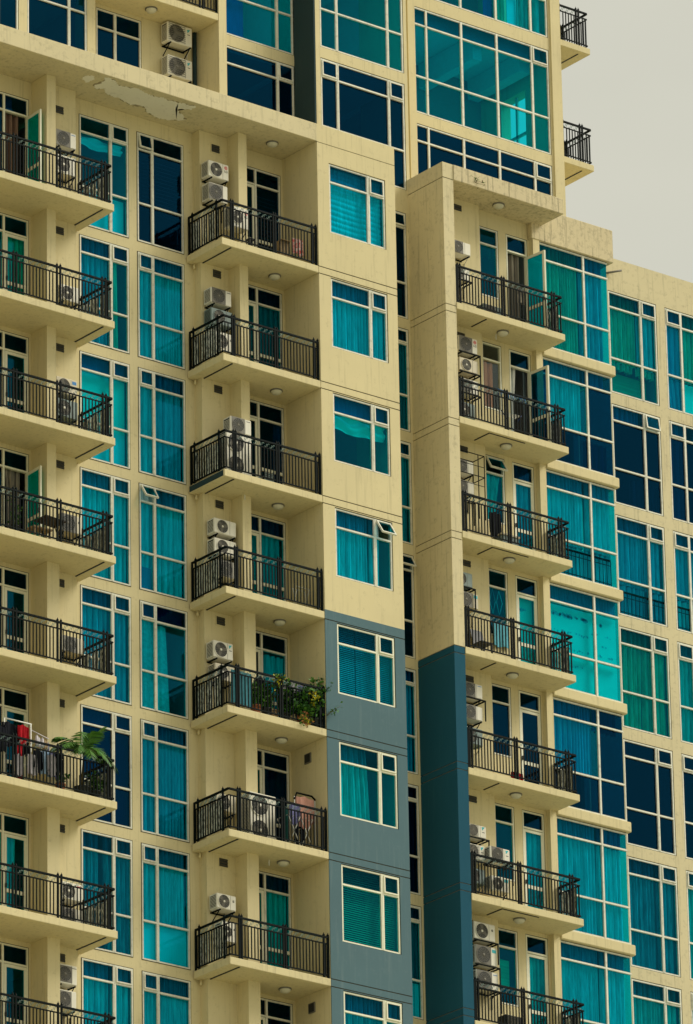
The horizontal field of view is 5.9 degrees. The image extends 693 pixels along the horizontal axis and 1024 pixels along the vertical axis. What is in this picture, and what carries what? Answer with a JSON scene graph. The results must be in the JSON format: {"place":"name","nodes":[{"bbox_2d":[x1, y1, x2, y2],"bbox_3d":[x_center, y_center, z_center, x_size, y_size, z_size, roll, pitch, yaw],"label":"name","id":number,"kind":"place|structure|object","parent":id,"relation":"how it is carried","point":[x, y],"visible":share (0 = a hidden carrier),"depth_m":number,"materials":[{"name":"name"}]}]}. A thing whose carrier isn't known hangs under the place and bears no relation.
{"place":"outdoors","nodes":[
{"label":"outdoors","id":0,"kind":"place"},
{"bbox_2d":[510,0,692,282],"label":"sky","id":1,"kind":"structure","parent":0,"point":[633,90],"materials":[{"name":"grey"}]},
{"label":"ground","id":2,"kind":"structure","parent":0,"visible":0},
{"bbox_2d":[0,0,692,1023],"bbox_3d":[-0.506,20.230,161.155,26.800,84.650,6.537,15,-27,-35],"label":"apartment building","id":3,"kind":"structure","parent":2,"relation":"on","point":[354,146],"depth_m":166.67,"materials":[{"name":"beige paint"}]},
{"bbox_2d":[0,0,17,28],"bbox_3d":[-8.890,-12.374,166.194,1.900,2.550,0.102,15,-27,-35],"label":"window","id":4,"kind":"structure","parent":3,"relation":"in","point":[8,8],"depth_m":166.66,"materials":[{"name":"glass"}]},
{"bbox_2d":[0,212,28,296],"bbox_3d":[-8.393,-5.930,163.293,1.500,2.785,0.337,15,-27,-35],"label":"door","id":5,"kind":"structure","parent":3,"relation":"in","point":[14,230],"depth_m":163.71,"materials":[{"name":"teal glass"}]},
{"bbox_2d":[0,330,28,413],"bbox_3d":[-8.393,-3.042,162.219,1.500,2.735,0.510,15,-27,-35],"label":"door","id":6,"kind":"structure","parent":3,"relation":"in","point":[11,344],"depth_m":162.56,"materials":[{"name":"teal glass"}]},
{"bbox_2d":[0,566,28,654],"bbox_3d":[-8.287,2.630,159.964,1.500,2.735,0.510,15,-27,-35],"label":"door","id":7,"kind":"structure","parent":3,"relation":"in","point":[12,580],"depth_m":160.31,"materials":[{"name":"teal glass"}]},
{"bbox_2d":[0,686,28,780],"bbox_3d":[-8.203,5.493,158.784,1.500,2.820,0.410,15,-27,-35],"label":"door","id":8,"kind":"structure","parent":3,"relation":"in","point":[11,700],"depth_m":159.26,"materials":[{"name":"glass"}]},
{"bbox_2d":[0,812,28,910],"bbox_3d":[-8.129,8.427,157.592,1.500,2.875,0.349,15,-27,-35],"label":"door","id":9,"kind":"structure","parent":3,"relation":"in","point":[12,827],"depth_m":157.98,"materials":[{"name":"teal glass"}]},
{"bbox_2d":[0,942,28,1023],"bbox_3d":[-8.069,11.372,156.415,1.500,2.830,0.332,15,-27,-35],"label":"door","id":10,"kind":"structure","parent":3,"relation":"in","point":[12,956],"depth_m":156.83,"materials":[{"name":"teal glass"}]},
{"bbox_2d":[0,91,41,182],"bbox_3d":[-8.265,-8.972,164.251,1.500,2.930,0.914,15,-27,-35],"label":"door","id":11,"kind":"structure","parent":3,"relation":"in","point":[17,106],"depth_m":164.83,"materials":[{"name":"teal glass"}]},
{"bbox_2d":[0,447,41,536],"bbox_3d":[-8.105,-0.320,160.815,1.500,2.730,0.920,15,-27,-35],"label":"door","id":12,"kind":"structure","parent":3,"relation":"in","point":[11,461],"depth_m":161.41,"materials":[{"name":"teal glass"}]},
{"bbox_2d":[27,0,86,50],"bbox_3d":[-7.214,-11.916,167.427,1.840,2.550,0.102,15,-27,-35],"label":"window","id":13,"kind":"structure","parent":3,"relation":"in","point":[61,21],"depth_m":167.63,"materials":[{"name":"glass"}]},
{"bbox_2d":[56,129,75,157],"bbox_3d":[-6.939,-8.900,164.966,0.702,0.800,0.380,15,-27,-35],"label":"air conditioner","id":14,"kind":"object","parent":3,"relation":"attached to","point":[65,141],"visible":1,"depth_m":164.91,"materials":[{"name":"grey plastic"}]},
{"bbox_2d":[60,963,76,991],"bbox_3d":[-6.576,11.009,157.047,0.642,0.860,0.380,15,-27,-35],"label":"air conditioner","id":15,"kind":"object","parent":3,"relation":"attached to","point":[68,977],"visible":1,"depth_m":157.00,"materials":[{"name":"grey plastic"}]},
{"bbox_2d":[50,727,117,794],"bbox_3d":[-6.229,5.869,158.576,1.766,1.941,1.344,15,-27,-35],"label":"potted palm","id":16,"kind":"object","parent":3,"relation":"on","point":[90,738],"visible":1,"depth_m":158.60,"materials":[{"name":"green plant"}]},
{"bbox_2d":[79,114,128,237],"bbox_3d":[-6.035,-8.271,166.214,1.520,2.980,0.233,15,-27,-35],"label":"window","id":17,"kind":"structure","parent":3,"relation":"in","point":[112,223],"depth_m":166.41,"materials":[{"name":"glass"}]},
{"bbox_2d":[79,234,129,353],"bbox_3d":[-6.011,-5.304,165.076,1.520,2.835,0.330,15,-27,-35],"label":"window","id":18,"kind":"structure","parent":3,"relation":"in","point":[94,254],"depth_m":165.24,"materials":[{"name":"glass"}]},
{"bbox_2d":[79,350,129,469],"bbox_3d":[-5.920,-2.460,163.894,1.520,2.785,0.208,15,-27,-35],"label":"window","id":19,"kind":"structure","parent":3,"relation":"in","point":[97,374],"depth_m":164.11,"materials":[{"name":"glass"}]},
{"bbox_2d":[80,467,130,586],"bbox_3d":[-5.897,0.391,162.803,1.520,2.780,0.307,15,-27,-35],"label":"window","id":20,"kind":"structure","parent":3,"relation":"in","point":[95,486],"depth_m":162.99,"materials":[{"name":"glass"}]},
{"bbox_2d":[80,584,131,705],"bbox_3d":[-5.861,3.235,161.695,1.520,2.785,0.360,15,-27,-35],"label":"window","id":21,"kind":"structure","parent":3,"relation":"in","point":[100,609],"depth_m":161.84,"materials":[{"name":"glass"}]},
{"bbox_2d":[80,704,132,829],"bbox_3d":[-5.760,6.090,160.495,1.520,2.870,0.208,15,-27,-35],"label":"window","id":22,"kind":"structure","parent":3,"relation":"in","point":[116,742],"depth_m":160.70,"materials":[{"name":"glass"}]},
{"bbox_2d":[81,829,132,957],"bbox_3d":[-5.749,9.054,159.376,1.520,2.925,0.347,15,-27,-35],"label":"window","id":23,"kind":"structure","parent":3,"relation":"in","point":[117,852],"depth_m":159.57,"materials":[{"name":"glass"}]},
{"bbox_2d":[81,957,133,1023],"bbox_3d":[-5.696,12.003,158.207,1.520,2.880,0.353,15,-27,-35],"label":"window","id":24,"kind":"structure","parent":3,"relation":"in","point":[96,976],"depth_m":158.48,"materials":[{"name":"glass"}]},
{"bbox_2d":[96,7,140,67],"bbox_3d":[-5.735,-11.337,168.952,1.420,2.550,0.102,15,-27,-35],"label":"window","id":25,"kind":"structure","parent":3,"relation":"in","point":[118,37],"depth_m":169.20,"materials":[{"name":"glass"}]},
{"bbox_2d":[136,131,183,254],"bbox_3d":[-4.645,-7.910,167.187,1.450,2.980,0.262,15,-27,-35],"label":"window","id":26,"kind":"structure","parent":3,"relation":"in","point":[160,172],"depth_m":167.18,"materials":[{"name":"glass"}]},
{"bbox_2d":[137,251,184,369],"bbox_3d":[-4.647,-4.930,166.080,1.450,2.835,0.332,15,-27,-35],"label":"window","id":27,"kind":"structure","parent":3,"relation":"in","point":[159,279],"depth_m":166.09,"materials":[{"name":"glass"}]},
{"bbox_2d":[138,367,185,484],"bbox_3d":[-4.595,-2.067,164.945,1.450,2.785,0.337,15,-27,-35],"label":"window","id":28,"kind":"structure","parent":3,"relation":"in","point":[159,394],"depth_m":164.95,"materials":[{"name":"glass"}]},
{"bbox_2d":[139,483,186,600],"bbox_3d":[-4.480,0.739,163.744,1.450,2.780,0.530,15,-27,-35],"label":"window","id":29,"kind":"structure","parent":3,"relation":"in","point":[161,511],"depth_m":163.83,"materials":[{"name":"glass"}]},
{"bbox_2d":[139,600,188,719],"bbox_3d":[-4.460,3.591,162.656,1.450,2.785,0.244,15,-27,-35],"label":"window","id":30,"kind":"structure","parent":3,"relation":"in","point":[154,691],"depth_m":162.64,"materials":[{"name":"glass"}]},
{"bbox_2d":[140,718,189,842],"bbox_3d":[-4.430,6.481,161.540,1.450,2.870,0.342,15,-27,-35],"label":"window","id":31,"kind":"structure","parent":3,"relation":"in","point":[162,746],"depth_m":161.57,"materials":[{"name":"glass"}]},
{"bbox_2d":[141,843,190,969],"bbox_3d":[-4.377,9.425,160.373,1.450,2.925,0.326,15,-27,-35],"label":"window","id":32,"kind":"structure","parent":3,"relation":"in","point":[163,931],"depth_m":160.39,"materials":[{"name":"glass"}]},
{"bbox_2d":[142,971,190,1023],"bbox_3d":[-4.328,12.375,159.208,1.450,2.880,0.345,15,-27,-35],"label":"window","id":33,"kind":"structure","parent":3,"relation":"in","point":[164,998],"depth_m":159.49,"materials":[{"name":"glass"}]},
{"bbox_2d":[161,21,191,59],"bbox_3d":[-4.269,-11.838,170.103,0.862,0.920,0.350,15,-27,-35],"label":"air conditioner","id":34,"kind":"object","parent":3,"relation":"attached to","point":[174,35],"visible":1,"depth_m":170.01,"materials":[{"name":"grey plastic"}]},
{"bbox_2d":[162,54,191,83],"bbox_3d":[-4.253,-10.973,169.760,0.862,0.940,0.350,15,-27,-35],"label":"air conditioner","id":35,"kind":"object","parent":3,"relation":"attached to","point":[177,68],"visible":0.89,"depth_m":169.65,"materials":[{"name":"grey plastic"}]},
{"bbox_2d":[201,160,227,185],"bbox_3d":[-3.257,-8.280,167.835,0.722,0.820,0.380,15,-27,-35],"label":"air conditioner","id":36,"kind":"object","parent":3,"relation":"attached to","point":[214,172],"visible":1,"depth_m":167.74,"materials":[{"name":"grey plastic"}]},
{"bbox_2d":[202,182,226,214],"bbox_3d":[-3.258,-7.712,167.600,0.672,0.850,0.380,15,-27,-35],"label":"air conditioner","id":37,"kind":"object","parent":3,"relation":"attached to","point":[212,192],"visible":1,"depth_m":167.50,"materials":[{"name":"grey plastic"}]},
{"bbox_2d":[204,287,230,311],"bbox_3d":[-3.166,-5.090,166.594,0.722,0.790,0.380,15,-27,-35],"label":"air conditioner","id":38,"kind":"object","parent":3,"relation":"attached to","point":[217,298],"visible":1,"depth_m":166.50,"materials":[{"name":"grey plastic"}]},
{"bbox_2d":[206,640,232,664],"bbox_3d":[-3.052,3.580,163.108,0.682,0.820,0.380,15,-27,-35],"label":"air conditioner","id":39,"kind":"object","parent":3,"relation":"attached to","point":[219,652],"visible":1,"depth_m":163.02,"materials":[{"name":"grey plastic"}]},
{"bbox_2d":[207,517,235,541],"bbox_3d":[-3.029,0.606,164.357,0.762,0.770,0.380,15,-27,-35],"label":"air conditioner","id":40,"kind":"object","parent":3,"relation":"attached to","point":[221,529],"visible":1,"depth_m":164.26,"materials":[{"name":"grey plastic"}]},
{"bbox_2d":[209,893,235,921],"bbox_3d":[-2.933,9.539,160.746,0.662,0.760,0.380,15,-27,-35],"label":"air conditioner","id":41,"kind":"object","parent":3,"relation":"attached to","point":[222,903],"visible":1,"depth_m":160.66,"materials":[{"name":"grey plastic"}]},
{"bbox_2d":[220,432,251,499],"bbox_3d":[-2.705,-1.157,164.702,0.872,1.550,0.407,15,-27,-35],"label":"air conditioner","id":42,"kind":"object","parent":3,"relation":"attached to","point":[230,435],"visible":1,"depth_m":164.59,"materials":[{"name":"grey plastic"}]},
{"bbox_2d":[241,791,275,865],"bbox_3d":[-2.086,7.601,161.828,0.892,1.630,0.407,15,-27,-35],"label":"air conditioner","id":43,"kind":"object","parent":3,"relation":"attached to","point":[258,798],"visible":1,"depth_m":161.74,"materials":[{"name":"grey plastic"}]},
{"bbox_2d":[226,0,293,55],"bbox_3d":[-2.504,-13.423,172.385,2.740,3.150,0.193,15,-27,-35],"label":"window","id":44,"kind":"structure","parent":3,"relation":"in","point":[234,8],"depth_m":172.07,"materials":[{"name":"glass"}]},
{"bbox_2d":[227,45,294,116],"bbox_3d":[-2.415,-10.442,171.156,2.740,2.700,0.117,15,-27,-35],"label":"window","id":45,"kind":"structure","parent":3,"relation":"in","point":[259,80],"depth_m":171.57,"materials":[{"name":"glass"}]},
{"bbox_2d":[247,166,280,251],"bbox_3d":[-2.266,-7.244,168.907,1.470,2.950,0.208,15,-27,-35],"label":"door","id":46,"kind":"structure","parent":3,"relation":"in","point":[263,187],"depth_m":169.28,"materials":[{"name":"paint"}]},
{"bbox_2d":[248,284,282,369],"bbox_3d":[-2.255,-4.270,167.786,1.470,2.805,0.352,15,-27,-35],"label":"door","id":47,"kind":"structure","parent":3,"relation":"in","point":[264,305],"depth_m":168.13,"materials":[{"name":"paint"}]},
{"bbox_2d":[250,399,284,484],"bbox_3d":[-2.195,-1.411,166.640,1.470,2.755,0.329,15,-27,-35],"label":"door","id":48,"kind":"structure","parent":3,"relation":"in","point":[267,421],"depth_m":166.94,"materials":[{"name":"paint"}]},
{"bbox_2d":[251,514,286,601],"bbox_3d":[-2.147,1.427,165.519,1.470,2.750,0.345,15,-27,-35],"label":"door","id":49,"kind":"structure","parent":3,"relation":"in","point":[267,533],"depth_m":165.84,"materials":[{"name":"paint"}]},
{"bbox_2d":[256,630,287,712],"bbox_3d":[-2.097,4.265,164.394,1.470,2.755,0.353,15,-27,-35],"label":"door","id":50,"kind":"structure","parent":3,"relation":"in","point":[265,642],"depth_m":164.83,"materials":[{"name":"paint"}]},
{"bbox_2d":[257,748,289,842],"bbox_3d":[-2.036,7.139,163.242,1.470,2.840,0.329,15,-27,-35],"label":"door","id":51,"kind":"structure","parent":3,"relation":"in","point":[273,767],"depth_m":163.63,"materials":[{"name":"paint"}]},
{"bbox_2d":[259,871,291,969],"bbox_3d":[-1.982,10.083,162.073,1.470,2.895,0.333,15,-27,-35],"label":"door","id":52,"kind":"structure","parent":3,"relation":"in","point":[274,889],"depth_m":162.44,"materials":[{"name":"paint"}]},
{"bbox_2d":[260,997,292,1023],"bbox_3d":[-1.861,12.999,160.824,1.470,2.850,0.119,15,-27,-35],"label":"door","id":53,"kind":"structure","parent":3,"relation":"in","point":[272,1011],"depth_m":161.41,"materials":[{"name":"paint"}]},
{"bbox_2d":[288,684,321,723],"bbox_3d":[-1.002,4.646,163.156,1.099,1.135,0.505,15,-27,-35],"label":"potted plant","id":54,"kind":"object","parent":3,"relation":"on","point":[305,708],"visible":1,"depth_m":163.03,"materials":[{"name":"green plant"}]},
{"bbox_2d":[329,163,385,249],"bbox_3d":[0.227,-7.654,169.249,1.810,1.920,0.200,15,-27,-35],"label":"window","id":55,"kind":"structure","parent":3,"relation":"in","point":[354,197],"depth_m":169.32,"materials":[{"name":"glass"}]},
{"bbox_2d":[331,278,387,362],"bbox_3d":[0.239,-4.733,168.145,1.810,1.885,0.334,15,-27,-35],"label":"window","id":56,"kind":"structure","parent":3,"relation":"in","point":[356,311],"depth_m":168.17,"materials":[{"name":"glass"}]},
{"bbox_2d":[319,0,403,72],"bbox_3d":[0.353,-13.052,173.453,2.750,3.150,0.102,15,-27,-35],"label":"window","id":57,"kind":"structure","parent":3,"relation":"in","point":[335,13],"depth_m":173.46,"materials":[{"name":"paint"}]},
{"bbox_2d":[333,393,390,476],"bbox_3d":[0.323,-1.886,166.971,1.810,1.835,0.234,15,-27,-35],"label":"window","id":58,"kind":"structure","parent":3,"relation":"in","point":[353,412],"depth_m":167.14,"materials":[{"name":"glass"}]},
{"bbox_2d":[320,57,406,189],"bbox_3d":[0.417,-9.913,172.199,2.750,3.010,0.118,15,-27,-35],"label":"window","id":59,"kind":"structure","parent":3,"relation":"in","point":[356,102],"depth_m":172.45,"materials":[{"name":"glass"}]},
{"bbox_2d":[335,507,396,590],"bbox_3d":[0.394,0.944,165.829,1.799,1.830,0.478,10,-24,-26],"label":"window","id":60,"kind":"structure","parent":3,"relation":"in","point":[352,530],"depth_m":165.84,"materials":[{"name":"glass"}]},
{"bbox_2d":[337,623,395,707],"bbox_3d":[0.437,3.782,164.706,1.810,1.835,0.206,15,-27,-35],"label":"window","id":61,"kind":"structure","parent":3,"relation":"in","point":[352,638],"depth_m":164.83,"materials":[{"name":"blue glass"}]},
{"bbox_2d":[339,741,397,828],"bbox_3d":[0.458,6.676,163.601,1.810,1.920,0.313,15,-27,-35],"label":"window","id":62,"kind":"structure","parent":3,"relation":"in","point":[354,760],"depth_m":163.55,"materials":[{"name":"blue glass"}]},
{"bbox_2d":[341,864,400,954],"bbox_3d":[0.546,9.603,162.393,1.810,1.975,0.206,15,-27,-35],"label":"window","id":63,"kind":"structure","parent":3,"relation":"in","point":[383,885],"depth_m":162.52,"materials":[{"name":"blue glass"}]},
{"bbox_2d":[343,991,401,1023],"bbox_3d":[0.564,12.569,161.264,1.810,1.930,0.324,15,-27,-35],"label":"window","id":64,"kind":"structure","parent":3,"relation":"in","point":[358,1008],"depth_m":161.41,"materials":[{"name":"blue glass"}]},
{"bbox_2d":[395,210,407,318],"bbox_3d":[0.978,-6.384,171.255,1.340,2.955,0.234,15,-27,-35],"label":"window","id":65,"kind":"structure","parent":3,"relation":"in","point":[401,251],"depth_m":171.53,"materials":[{"name":"glass"}]},
{"bbox_2d":[398,327,410,432],"bbox_3d":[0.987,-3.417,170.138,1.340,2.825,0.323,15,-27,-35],"label":"window","id":66,"kind":"structure","parent":3,"relation":"in","point":[403,340],"depth_m":170.48,"materials":[{"name":"glass"}]},
{"bbox_2d":[400,440,412,544],"bbox_3d":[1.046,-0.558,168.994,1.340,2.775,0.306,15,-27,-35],"label":"window","id":67,"kind":"structure","parent":3,"relation":"in","point":[405,446],"depth_m":169.32,"materials":[{"name":"glass"}]},
{"bbox_2d":[403,553,415,658],"bbox_3d":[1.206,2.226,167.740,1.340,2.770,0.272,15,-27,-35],"label":"window","id":68,"kind":"structure","parent":3,"relation":"in","point":[408,574],"depth_m":168.09,"materials":[{"name":"glass"}]},
{"bbox_2d":[405,667,417,774],"bbox_3d":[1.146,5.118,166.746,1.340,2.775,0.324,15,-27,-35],"label":"window","id":69,"kind":"structure","parent":3,"relation":"in","point":[410,673],"depth_m":167.06,"materials":[{"name":"glass"}]},
{"bbox_2d":[408,784,420,895],"bbox_3d":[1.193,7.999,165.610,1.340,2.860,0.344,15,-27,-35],"label":"window","id":70,"kind":"structure","parent":3,"relation":"in","point":[413,790],"depth_m":165.84,"materials":[{"name":"glass"}]},
{"bbox_2d":[411,905,423,1019],"bbox_3d":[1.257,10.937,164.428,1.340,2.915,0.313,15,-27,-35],"label":"window","id":71,"kind":"structure","parent":3,"relation":"in","point":[416,918],"depth_m":164.75,"materials":[{"name":"glass"}]},
{"bbox_2d":[457,335,480,374],"bbox_3d":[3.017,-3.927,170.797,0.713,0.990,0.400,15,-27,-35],"label":"air conditioner","id":72,"kind":"object","parent":3,"relation":"attached to","point":[466,347],"visible":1,"depth_m":170.77,"materials":[{"name":"white metal"}]},
{"bbox_2d":[458,357,481,395],"bbox_3d":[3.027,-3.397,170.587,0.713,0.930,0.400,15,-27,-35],"label":"air conditioner","id":73,"kind":"object","parent":3,"relation":"attached to","point":[468,368],"visible":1,"depth_m":170.58,"materials":[{"name":"white metal"}]},
{"bbox_2d":[414,6,550,154],"bbox_3d":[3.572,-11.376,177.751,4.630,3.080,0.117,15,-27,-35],"label":"window","id":74,"kind":"structure","parent":3,"relation":"in","point":[428,20],"depth_m":178.05,"materials":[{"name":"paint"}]},
{"bbox_2d":[417,123,552,195],"bbox_3d":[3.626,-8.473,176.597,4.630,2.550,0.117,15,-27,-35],"label":"window","id":75,"kind":"structure","parent":3,"relation":"in","point":[435,146],"depth_m":176.84,"materials":[{"name":"glass"}]},
{"bbox_2d":[472,921,498,964],"bbox_3d":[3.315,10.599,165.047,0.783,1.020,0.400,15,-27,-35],"label":"air conditioner","id":76,"kind":"object","parent":3,"relation":"attached to","point":[483,933],"visible":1,"depth_m":165.02,"materials":[{"name":"white metal"}]},
{"bbox_2d":[473,944,500,989],"bbox_3d":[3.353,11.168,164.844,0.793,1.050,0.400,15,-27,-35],"label":"air conditioner","id":77,"kind":"object","parent":3,"relation":"attached to","point":[484,957],"visible":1,"depth_m":164.81,"materials":[{"name":"white metal"}]},
{"bbox_2d":[479,226,498,299],"bbox_3d":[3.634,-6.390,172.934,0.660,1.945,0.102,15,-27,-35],"label":"window","id":78,"kind":"structure","parent":3,"relation":"in","point":[488,237],"depth_m":173.17,"materials":[{"name":"paint"}]},
{"bbox_2d":[435,0,547,37],"bbox_3d":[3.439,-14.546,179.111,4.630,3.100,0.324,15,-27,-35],"label":"window","id":79,"kind":"structure","parent":3,"relation":"in","point":[522,14],"depth_m":179.54,"materials":[{"name":"glass"}]},
{"bbox_2d":[482,341,501,410],"bbox_3d":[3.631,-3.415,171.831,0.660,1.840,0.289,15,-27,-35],"label":"window","id":80,"kind":"structure","parent":3,"relation":"in","point":[487,368],"depth_m":171.90,"materials":[{"name":"glass"}]},
{"bbox_2d":[485,454,507,524],"bbox_3d":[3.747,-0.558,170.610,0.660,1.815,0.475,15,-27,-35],"label":"window","id":81,"kind":"structure","parent":3,"relation":"in","point":[492,483],"depth_m":170.73,"materials":[{"name":"glass"}]},
{"bbox_2d":[488,568,508,634],"bbox_3d":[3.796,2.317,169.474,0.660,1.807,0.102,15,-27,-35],"label":"window","id":82,"kind":"structure","parent":3,"relation":"in","point":[497,579],"depth_m":169.69,"materials":[{"name":"glass"}]},
{"bbox_2d":[492,683,511,757],"bbox_3d":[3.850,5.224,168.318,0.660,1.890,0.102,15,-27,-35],"label":"window","id":83,"kind":"structure","parent":3,"relation":"in","point":[501,695],"depth_m":168.41,"materials":[{"name":"glass"}]},
{"bbox_2d":[495,803,515,881],"bbox_3d":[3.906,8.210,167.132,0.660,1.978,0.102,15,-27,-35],"label":"window","id":84,"kind":"structure","parent":3,"relation":"in","point":[504,814],"depth_m":167.39,"materials":[{"name":"teal glass"}]},
{"bbox_2d":[498,927,518,1006],"bbox_3d":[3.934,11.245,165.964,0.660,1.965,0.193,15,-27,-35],"label":"window","id":85,"kind":"structure","parent":3,"relation":"in","point":[507,939],"depth_m":166.13,"materials":[{"name":"glass"}]},
{"bbox_2d":[512,462,535,550],"bbox_3d":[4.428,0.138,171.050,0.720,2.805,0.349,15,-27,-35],"label":"door","id":86,"kind":"structure","parent":3,"relation":"in","point":[522,475],"depth_m":171.23,"materials":[{"name":"teal glass"}]},
{"bbox_2d":[506,234,547,328],"bbox_3d":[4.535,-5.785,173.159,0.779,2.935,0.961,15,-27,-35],"label":"door","id":87,"kind":"structure","parent":3,"relation":"in","point":[535,264],"depth_m":173.46,"materials":[{"name":"teal glass"}]},
{"bbox_2d":[515,575,538,665],"bbox_3d":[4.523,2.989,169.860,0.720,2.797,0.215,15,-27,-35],"label":"door","id":88,"kind":"structure","parent":3,"relation":"in","point":[526,589],"depth_m":170.11,"materials":[{"name":"teal glass"}]},
{"bbox_2d":[509,349,550,441],"bbox_3d":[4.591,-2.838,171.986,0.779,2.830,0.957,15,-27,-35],"label":"door","id":89,"kind":"structure","parent":3,"relation":"in","point":[538,384],"depth_m":172.24,"materials":[{"name":"teal glass"}]},
{"bbox_2d":[519,690,542,785],"bbox_3d":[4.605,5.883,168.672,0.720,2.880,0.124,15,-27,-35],"label":"door","id":90,"kind":"structure","parent":3,"relation":"in","point":[529,703],"depth_m":168.87,"materials":[{"name":"teal glass"}]},
{"bbox_2d":[522,809,546,910],"bbox_3d":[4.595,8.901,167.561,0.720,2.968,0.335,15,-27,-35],"label":"door","id":91,"kind":"structure","parent":3,"relation":"in","point":[532,822],"depth_m":167.76,"materials":[{"name":"teal glass"}]},
{"bbox_2d":[525,934,548,1023],"bbox_3d":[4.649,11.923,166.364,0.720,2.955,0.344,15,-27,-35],"label":"door","id":92,"kind":"structure","parent":3,"relation":"in","point":[536,947],"depth_m":166.57,"materials":[{"name":"teal glass"}]},
{"bbox_2d":[539,242,609,364],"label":"window","id":93,"kind":"structure","parent":3,"relation":"in","point":[581,306],"depth_m":174.48,"materials":[{"name":"glass"}]},
{"bbox_2d":[543,357,613,476],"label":"window","id":94,"kind":"structure","parent":3,"relation":"in","point":[588,426],"depth_m":173.29,"materials":[{"name":"glass"}]},
{"bbox_2d":[546,469,617,588],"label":"window","id":95,"kind":"structure","parent":3,"relation":"in","point":[565,493],"depth_m":172.11,"materials":[{"name":"glass"}]},
{"bbox_2d":[550,582,621,702],"bbox_3d":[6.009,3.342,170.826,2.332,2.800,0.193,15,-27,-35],"label":"window","id":96,"kind":"structure","parent":3,"relation":"in","point":[594,660],"depth_m":171.02,"materials":[{"name":"glass"}]},
{"bbox_2d":[553,697,625,820],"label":"window","id":97,"kind":"structure","parent":3,"relation":"in","point":[598,749],"depth_m":169.82,"materials":[{"name":"glass"}]},
{"bbox_2d":[557,816,629,943],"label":"window","id":98,"kind":"structure","parent":3,"relation":"in","point":[586,851],"depth_m":168.62,"materials":[{"name":"glass"}]},
{"bbox_2d":[561,940,631,1023],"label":"window","id":99,"kind":"structure","parent":3,"relation":"in","point":[581,981],"depth_m":167.51,"materials":[{"name":"glass"}]},
{"bbox_2d":[608,290,659,405],"bbox_3d":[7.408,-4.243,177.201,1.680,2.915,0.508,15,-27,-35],"label":"window","id":100,"kind":"structure","parent":3,"relation":"in","point":[622,309],"depth_m":177.23,"materials":[{"name":"glass"}]},
{"bbox_2d":[611,403,663,516],"bbox_3d":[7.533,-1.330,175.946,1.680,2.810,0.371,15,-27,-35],"label":"window","id":101,"kind":"structure","parent":3,"relation":"in","point":[637,461],"depth_m":175.94,"materials":[{"name":"glass"}]},
{"bbox_2d":[615,514,667,626],"bbox_3d":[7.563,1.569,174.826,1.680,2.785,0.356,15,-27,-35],"label":"window","id":102,"kind":"structure","parent":3,"relation":"in","point":[630,533],"depth_m":174.87,"materials":[{"name":"glass"}]},
{"bbox_2d":[619,626,671,738],"bbox_3d":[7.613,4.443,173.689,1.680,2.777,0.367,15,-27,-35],"label":"window","id":103,"kind":"structure","parent":3,"relation":"in","point":[642,680],"depth_m":173.72,"materials":[{"name":"glass"}]},
{"bbox_2d":[623,738,675,855],"bbox_3d":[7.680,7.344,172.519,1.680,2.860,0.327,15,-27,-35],"label":"window","id":104,"kind":"structure","parent":3,"relation":"in","point":[648,769],"depth_m":172.49,"materials":[{"name":"glass"}]},
{"bbox_2d":[627,856,680,977],"bbox_3d":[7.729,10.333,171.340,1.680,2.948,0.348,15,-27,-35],"label":"window","id":105,"kind":"structure","parent":3,"relation":"in","point":[652,945],"depth_m":171.36,"materials":[{"name":"glass"}]},
{"bbox_2d":[631,978,682,1023],"bbox_3d":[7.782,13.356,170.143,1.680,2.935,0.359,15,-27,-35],"label":"window","id":106,"kind":"structure","parent":3,"relation":"in","point":[650,1001],"depth_m":170.44,"materials":[{"name":"glass"}]},
{"bbox_2d":[664,307,692,415],"bbox_3d":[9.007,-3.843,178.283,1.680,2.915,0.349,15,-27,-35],"label":"window","id":107,"kind":"structure","parent":3,"relation":"in","point":[678,325],"depth_m":178.14,"materials":[{"name":"glass"}]},
{"bbox_2d":[669,420,692,524],"bbox_3d":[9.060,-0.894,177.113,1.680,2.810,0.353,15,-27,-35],"label":"window","id":108,"kind":"structure","parent":3,"relation":"in","point":[680,435],"depth_m":176.80,"materials":[{"name":"glass"}]},
{"bbox_2d":[673,530,692,633],"bbox_3d":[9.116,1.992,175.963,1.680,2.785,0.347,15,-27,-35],"label":"window","id":109,"kind":"structure","parent":3,"relation":"in","point":[682,543],"depth_m":175.72,"materials":[{"name":"glass"}]},
{"bbox_2d":[677,641,692,744],"bbox_3d":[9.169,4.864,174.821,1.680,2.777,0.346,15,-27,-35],"label":"window","id":110,"kind":"structure","parent":3,"relation":"in","point":[684,651],"depth_m":174.57,"materials":[{"name":"glass"}]},
{"bbox_2d":[681,753,692,859],"bbox_3d":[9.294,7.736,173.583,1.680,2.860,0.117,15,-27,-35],"label":"window","id":111,"kind":"structure","parent":3,"relation":"in","point":[687,760],"depth_m":173.29,"materials":[{"name":"glass"}]},
{"bbox_2d":[686,870,692,979],"bbox_3d":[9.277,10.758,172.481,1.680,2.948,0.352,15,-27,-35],"label":"window","id":112,"kind":"structure","parent":3,"relation":"in","point":[689,874],"depth_m":172.20,"materials":[{"name":"glass"}]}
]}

